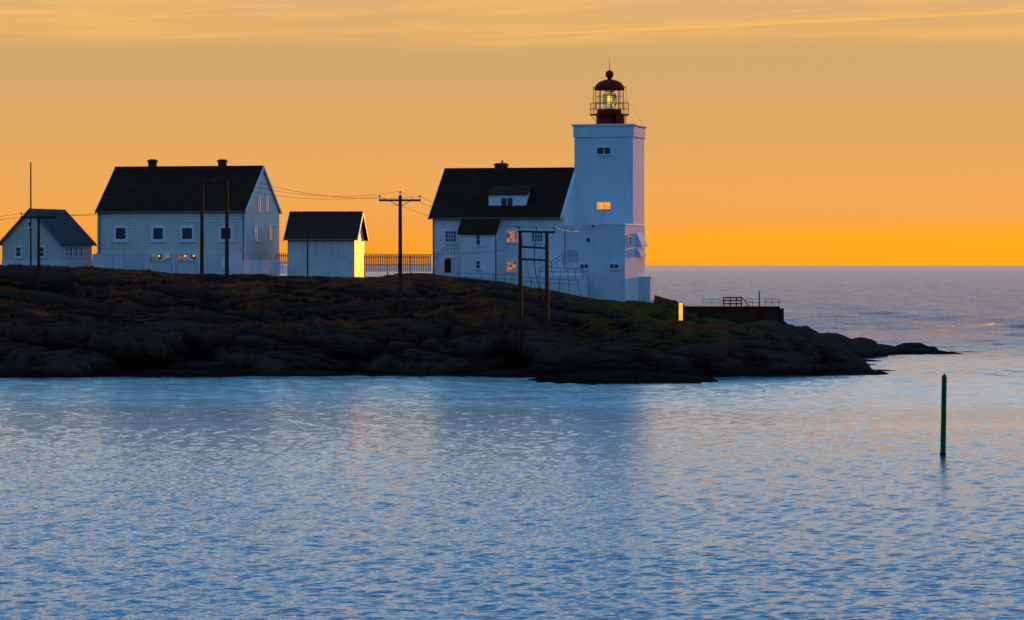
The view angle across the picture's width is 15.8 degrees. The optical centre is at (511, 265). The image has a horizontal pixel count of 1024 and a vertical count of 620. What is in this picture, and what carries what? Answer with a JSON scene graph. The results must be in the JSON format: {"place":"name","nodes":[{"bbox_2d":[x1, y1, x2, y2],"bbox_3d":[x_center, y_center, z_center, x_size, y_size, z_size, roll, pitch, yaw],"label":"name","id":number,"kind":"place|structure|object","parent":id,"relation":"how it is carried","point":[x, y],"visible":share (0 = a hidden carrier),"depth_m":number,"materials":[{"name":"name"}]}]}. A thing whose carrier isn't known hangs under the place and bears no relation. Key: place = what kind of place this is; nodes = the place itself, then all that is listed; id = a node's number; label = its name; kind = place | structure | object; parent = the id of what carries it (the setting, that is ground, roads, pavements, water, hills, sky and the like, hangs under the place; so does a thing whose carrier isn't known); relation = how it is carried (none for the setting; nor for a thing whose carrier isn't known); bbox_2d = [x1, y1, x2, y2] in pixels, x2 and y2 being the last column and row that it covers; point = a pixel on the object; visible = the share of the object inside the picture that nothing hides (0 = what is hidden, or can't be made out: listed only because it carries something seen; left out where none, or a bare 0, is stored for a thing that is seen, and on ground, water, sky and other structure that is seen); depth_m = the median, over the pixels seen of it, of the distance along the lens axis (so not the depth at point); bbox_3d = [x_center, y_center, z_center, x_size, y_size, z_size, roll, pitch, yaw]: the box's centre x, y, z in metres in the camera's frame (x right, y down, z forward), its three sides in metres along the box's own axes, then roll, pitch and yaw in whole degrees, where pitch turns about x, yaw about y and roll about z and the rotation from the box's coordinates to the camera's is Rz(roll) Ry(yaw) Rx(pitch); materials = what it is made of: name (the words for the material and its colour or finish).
{"place":"outdoors","nodes":[
{"label":"outdoors","id":0,"kind":"place"},
{"bbox_2d":[0,264,973,384],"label":"rocky island","id":1,"kind":"structure","parent":0,"point":[159,345],"depth_m":308.83,"materials":[{"name":"grey stone"}]},
{"bbox_2d":[30,162,31,264],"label":"flagpole","id":2,"kind":"object","parent":1,"relation":"on","point":[30,221],"visible":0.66,"depth_m":344.94,"materials":[{"name":"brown wood"}]},
{"bbox_2d":[20,212,55,289],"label":"utility pole","id":3,"kind":"object","parent":1,"relation":"on","point":[38,216],"visible":0.95,"depth_m":330.28,"materials":[{"name":"brown wood"}]},
{"bbox_2d":[0,208,96,266],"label":"cottage","id":4,"kind":"structure","parent":1,"relation":"on","point":[66,240],"depth_m":351.47,"materials":[{"name":"white paint"}]},
{"bbox_2d":[15,246,21,257],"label":"window","id":5,"kind":"structure","parent":4,"relation":"in","point":[18,249],"depth_m":351.43,"materials":[{"name":"white glass"}]},
{"bbox_2d":[26,221,32,228],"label":"window","id":6,"kind":"structure","parent":4,"relation":"in","point":[28,222],"depth_m":351.00,"materials":[{"name":"black glass"}]},
{"bbox_2d":[40,246,44,257],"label":"window","id":7,"kind":"structure","parent":4,"relation":"in","point":[42,248],"depth_m":350.58,"materials":[{"name":"black glass"}]},
{"bbox_2d":[64,246,68,256],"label":"window","id":8,"kind":"structure","parent":4,"relation":"in","point":[65,247],"depth_m":351.18,"materials":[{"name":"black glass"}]},
{"bbox_2d":[68,246,72,256],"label":"window","id":9,"kind":"structure","parent":4,"relation":"in","point":[70,249],"depth_m":352.03,"materials":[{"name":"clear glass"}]},
{"bbox_2d":[73,246,77,256],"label":"window","id":10,"kind":"structure","parent":4,"relation":"in","point":[75,248],"depth_m":353.15,"materials":[{"name":"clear glass"}]},
{"bbox_2d":[78,246,82,256],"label":"window","id":11,"kind":"structure","parent":4,"relation":"in","point":[80,248],"depth_m":354.19,"materials":[{"name":"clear glass"}]},
{"bbox_2d":[92,254,124,268],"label":"garden wall","id":12,"kind":"structure","parent":1,"relation":"on","point":[114,261],"depth_m":350.86,"materials":[{"name":"white paint"}]},
{"bbox_2d":[95,159,281,275],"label":"white farmhouse","id":13,"kind":"object","parent":1,"relation":"on","point":[163,237],"visible":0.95,"depth_m":353.94,"materials":[{"name":"paint"}]},
{"bbox_2d":[113,226,127,241],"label":"window","id":14,"kind":"structure","parent":13,"relation":"in","point":[120,232],"depth_m":354.36,"materials":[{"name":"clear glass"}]},
{"bbox_2d":[150,226,165,241],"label":"window","id":15,"kind":"structure","parent":13,"relation":"in","point":[158,233],"depth_m":353.33,"materials":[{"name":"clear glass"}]},
{"bbox_2d":[148,253,170,260],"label":"basement window","id":16,"kind":"structure","parent":13,"relation":"in","point":[153,256],"depth_m":353.07,"materials":[{"name":"brown"}]},
{"bbox_2d":[176,253,195,260],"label":"basement window","id":17,"kind":"structure","parent":13,"relation":"in","point":[181,256],"depth_m":352.38,"materials":[{"name":"brown"}]},
{"bbox_2d":[179,226,194,241],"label":"window","id":18,"kind":"structure","parent":13,"relation":"in","point":[187,233],"depth_m":352.46,"materials":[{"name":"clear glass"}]},
{"bbox_2d":[219,226,232,241],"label":"window","id":19,"kind":"structure","parent":13,"relation":"in","point":[221,228],"depth_m":351.52,"materials":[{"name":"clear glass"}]},
{"bbox_2d":[221,257,231,268],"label":"basement door","id":20,"kind":"structure","parent":13,"relation":"in","point":[222,258],"depth_m":351.35,"materials":[{"name":"white paint"}]},
{"bbox_2d":[254,225,258,241],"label":"window","id":21,"kind":"structure","parent":13,"relation":"in","point":[256,227],"depth_m":354.02,"materials":[{"name":"white paint"}]},
{"bbox_2d":[257,196,262,213],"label":"window","id":22,"kind":"structure","parent":13,"relation":"in","point":[259,198],"depth_m":354.93,"materials":[{"name":"white paint"}]},
{"bbox_2d":[265,195,270,212],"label":"window","id":23,"kind":"structure","parent":13,"relation":"in","point":[267,198],"depth_m":357.05,"materials":[{"name":"white paint"}]},
{"bbox_2d":[269,224,273,241],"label":"window","id":24,"kind":"structure","parent":13,"relation":"in","point":[271,226],"depth_m":358.10,"materials":[{"name":"white paint"}]},
{"bbox_2d":[195,175,233,283],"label":"utility pole","id":25,"kind":"object","parent":1,"relation":"on","point":[226,231],"visible":0.94,"depth_m":331.26,"materials":[{"name":"brown wood"}]},
{"bbox_2d":[28,177,195,215],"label":"power line","id":26,"kind":"object","parent":25,"relation":"attached to","point":[126,206],"visible":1,"depth_m":330.85,"materials":[{"name":"metal"}]},
{"bbox_2d":[38,177,212,214],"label":"power line","id":27,"kind":"object","parent":25,"relation":"attached to","point":[136,208],"visible":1,"depth_m":330.82,"materials":[{"name":"metal"}]},
{"bbox_2d":[56,175,232,214],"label":"power line","id":28,"kind":"object","parent":25,"relation":"attached to","point":[157,205],"visible":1,"depth_m":330.80,"materials":[{"name":"metal"}]},
{"bbox_2d":[217,176,399,195],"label":"power line","id":29,"kind":"object","parent":25,"relation":"attached to","point":[303,194],"visible":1,"depth_m":326.84,"materials":[{"name":"metal"}]},
{"bbox_2d":[232,260,287,275],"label":"picket fence","id":30,"kind":"object","parent":1,"relation":"on","point":[262,267],"visible":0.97,"depth_m":349.19,"materials":[{"name":"white paint"}]},
{"bbox_2d":[275,253,287,274],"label":"picket fence","id":31,"kind":"object","parent":1,"relation":"on","point":[279,255],"visible":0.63,"depth_m":355.99,"materials":[{"name":"white paint"}]},
{"bbox_2d":[307,220,307,275],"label":"utility pole","id":32,"kind":"object","parent":1,"relation":"on","point":[307,247],"visible":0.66,"depth_m":344.94,"materials":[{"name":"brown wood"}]},
{"bbox_2d":[283,211,368,277],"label":"storage shed","id":33,"kind":"structure","parent":1,"relation":"on","point":[336,239],"depth_m":350.94,"materials":[{"name":"white paint"}]},
{"bbox_2d":[362,249,514,254],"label":"power line","id":34,"kind":"object","parent":33,"relation":"attached to","point":[431,254],"visible":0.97,"depth_m":349.90,"materials":[{"name":"metal"}]},
{"bbox_2d":[0,264,792,340],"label":"heather grass","id":35,"kind":"structure","parent":1,"relation":"on","point":[679,325],"depth_m":320.08,"materials":[{"name":"green plant"}]},
{"bbox_2d":[364,254,430,276],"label":"picket fence","id":36,"kind":"object","parent":1,"relation":"on","point":[377,257],"visible":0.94,"depth_m":351.21,"materials":[{"name":"white paint"}]},
{"bbox_2d":[379,192,420,313],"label":"utility pole","id":37,"kind":"object","parent":1,"relation":"on","point":[400,199],"visible":0.99,"depth_m":321.46,"materials":[{"name":"brown wood"}]},
{"bbox_2d":[197,177,378,198],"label":"power line","id":38,"kind":"object","parent":37,"relation":"attached to","point":[283,196],"visible":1,"depth_m":326.86,"materials":[{"name":"metal"}]},
{"bbox_2d":[234,175,418,198],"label":"power line","id":39,"kind":"object","parent":37,"relation":"attached to","point":[333,196],"visible":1,"depth_m":325.28,"materials":[{"name":"metal"}]},
{"bbox_2d":[386,199,517,226],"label":"power line","id":40,"kind":"object","parent":37,"relation":"attached to","point":[442,219],"visible":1,"depth_m":313.95,"materials":[{"name":"metal"}]},
{"bbox_2d":[428,200,553,227],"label":"power line","id":41,"kind":"object","parent":37,"relation":"attached to","point":[498,223],"visible":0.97,"depth_m":310.51,"materials":[{"name":"metal"}]},
{"bbox_2d":[433,245,457,258],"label":"stair railing","id":42,"kind":"object","parent":1,"relation":"on","point":[451,248],"visible":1,"depth_m":350.82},
{"bbox_2d":[428,160,587,297],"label":"keepers house","id":43,"kind":"structure","parent":1,"relation":"on","point":[525,199],"depth_m":352.56,"materials":[{"name":"white paint"}]},
{"bbox_2d":[443,257,452,272],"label":"door","id":44,"kind":"structure","parent":43,"relation":"in","point":[447,263],"depth_m":353.58,"materials":[{"name":"white paint"}]},
{"bbox_2d":[444,230,456,242],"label":"window","id":45,"kind":"structure","parent":43,"relation":"in","point":[450,236],"depth_m":353.50,"materials":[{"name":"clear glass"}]},
{"bbox_2d":[475,260,480,269],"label":"window","id":46,"kind":"structure","parent":43,"relation":"in","point":[478,262],"depth_m":351.09,"materials":[{"name":"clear glass"}]},
{"bbox_2d":[476,234,480,245],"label":"window","id":47,"kind":"structure","parent":43,"relation":"in","point":[478,236],"depth_m":351.18,"materials":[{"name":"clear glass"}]},
{"bbox_2d":[500,197,513,205],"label":"window","id":48,"kind":"structure","parent":43,"relation":"in","point":[504,201],"depth_m":353.07,"materials":[{"name":"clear glass"}]},
{"bbox_2d":[505,260,516,272],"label":"window","id":49,"kind":"structure","parent":43,"relation":"in","point":[511,265],"depth_m":351.95,"materials":[{"name":"orange glass"}]},
{"bbox_2d":[506,230,518,242],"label":"window","id":50,"kind":"structure","parent":43,"relation":"in","point":[511,235],"depth_m":351.86,"materials":[{"name":"orange glass"}]},
{"bbox_2d":[530,230,543,243],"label":"window","id":51,"kind":"structure","parent":43,"relation":"in","point":[540,236],"depth_m":351.26,"materials":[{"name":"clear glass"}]},
{"bbox_2d":[467,273,578,291],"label":"terrace railing","id":52,"kind":"object","parent":1,"relation":"on","point":[540,282],"visible":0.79,"depth_m":344.98,"materials":[{"name":"grey metal"}]},
{"bbox_2d":[518,226,554,349],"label":"utility pole","id":53,"kind":"object","parent":1,"relation":"on","point":[520,311],"visible":1,"depth_m":304.95,"materials":[{"name":"brown wood"}]},
{"bbox_2d":[400,191,510,226],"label":"power line","id":54,"kind":"object","parent":53,"relation":"attached to","point":[453,215],"visible":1,"depth_m":314.76,"materials":[{"name":"metal"}]},
{"bbox_2d":[540,251,574,277],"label":"stair railing","id":55,"kind":"object","parent":1,"relation":"on","point":[561,259],"visible":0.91,"depth_m":347.01,"materials":[{"name":"grey metal"}]},
{"bbox_2d":[538,267,582,278],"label":"terrace railing","id":56,"kind":"object","parent":1,"relation":"on","point":[553,271],"visible":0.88,"depth_m":346.24,"materials":[{"name":"grey metal"}]},
{"bbox_2d":[565,59,654,302],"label":"lighthouse","id":57,"kind":"object","parent":1,"relation":"on","point":[610,253],"visible":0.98,"depth_m":354.14,"materials":[{"name":"white paint"}]},
{"bbox_2d":[579,264,588,269],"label":"window","id":58,"kind":"structure","parent":57,"relation":"in","point":[585,266],"depth_m":350.41,"materials":[{"name":"black glass"}]},
{"bbox_2d":[596,147,610,154],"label":"window","id":59,"kind":"structure","parent":57,"relation":"in","point":[599,150],"depth_m":354.28,"materials":[{"name":"black glass"}]},
{"bbox_2d":[596,202,610,209],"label":"window","id":60,"kind":"structure","parent":57,"relation":"in","point":[599,205],"depth_m":354.28,"materials":[{"name":"orange glass"}]},
{"bbox_2d":[609,264,618,269],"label":"window","id":61,"kind":"structure","parent":57,"relation":"in","point":[611,266],"depth_m":349.81,"materials":[{"name":"black glass"}]},
{"bbox_2d":[627,236,630,245],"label":"window","id":62,"kind":"structure","parent":57,"relation":"in","point":[628,237],"depth_m":351.18,"materials":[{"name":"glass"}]},
{"bbox_2d":[679,302,682,327],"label":"daymark sign","id":63,"kind":"object","parent":1,"relation":"on","point":[680,310],"visible":0.94,"depth_m":307.26,"materials":[{"name":"yellow metal"}]},
{"bbox_2d":[683,306,783,324],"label":"concrete landing","id":64,"kind":"object","parent":1,"relation":"on","point":[740,315],"visible":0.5,"depth_m":345.00,"materials":[{"name":"grey concrete"}]},
{"bbox_2d":[702,299,720,305],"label":"landing railing","id":65,"kind":"object","parent":64,"relation":"on","point":[710,302],"visible":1,"depth_m":348.29,"materials":[{"name":"grey metal"}]},
{"bbox_2d":[722,291,759,308],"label":"railing","id":66,"kind":"object","parent":64,"relation":"on","point":[730,300],"visible":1,"depth_m":344.91,"materials":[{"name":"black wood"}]},
{"bbox_2d":[747,299,778,305],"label":"landing railing","id":67,"kind":"object","parent":64,"relation":"on","point":[752,302],"visible":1,"depth_m":345.29,"materials":[{"name":"metal"}]},
{"bbox_2d":[0,265,1023,619],"bbox_3d":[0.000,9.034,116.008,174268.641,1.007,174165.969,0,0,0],"label":"sea water","id":68,"kind":"structure","parent":0,"point":[840,497],"depth_m":150.84,"materials":[{"name":"blue liquid"}]},
{"bbox_2d":[940,374,946,455],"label":"channel marker","id":69,"kind":"object","parent":68,"relation":"in","point":[943,416],"visible":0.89,"depth_m":174.39,"materials":[{"name":"green paint"}]},
{"bbox_2d":[0,0,1023,265],"label":"sky","id":70,"kind":"structure","parent":0,"point":[778,132],"materials":[{"name":"orange"}]}
]}

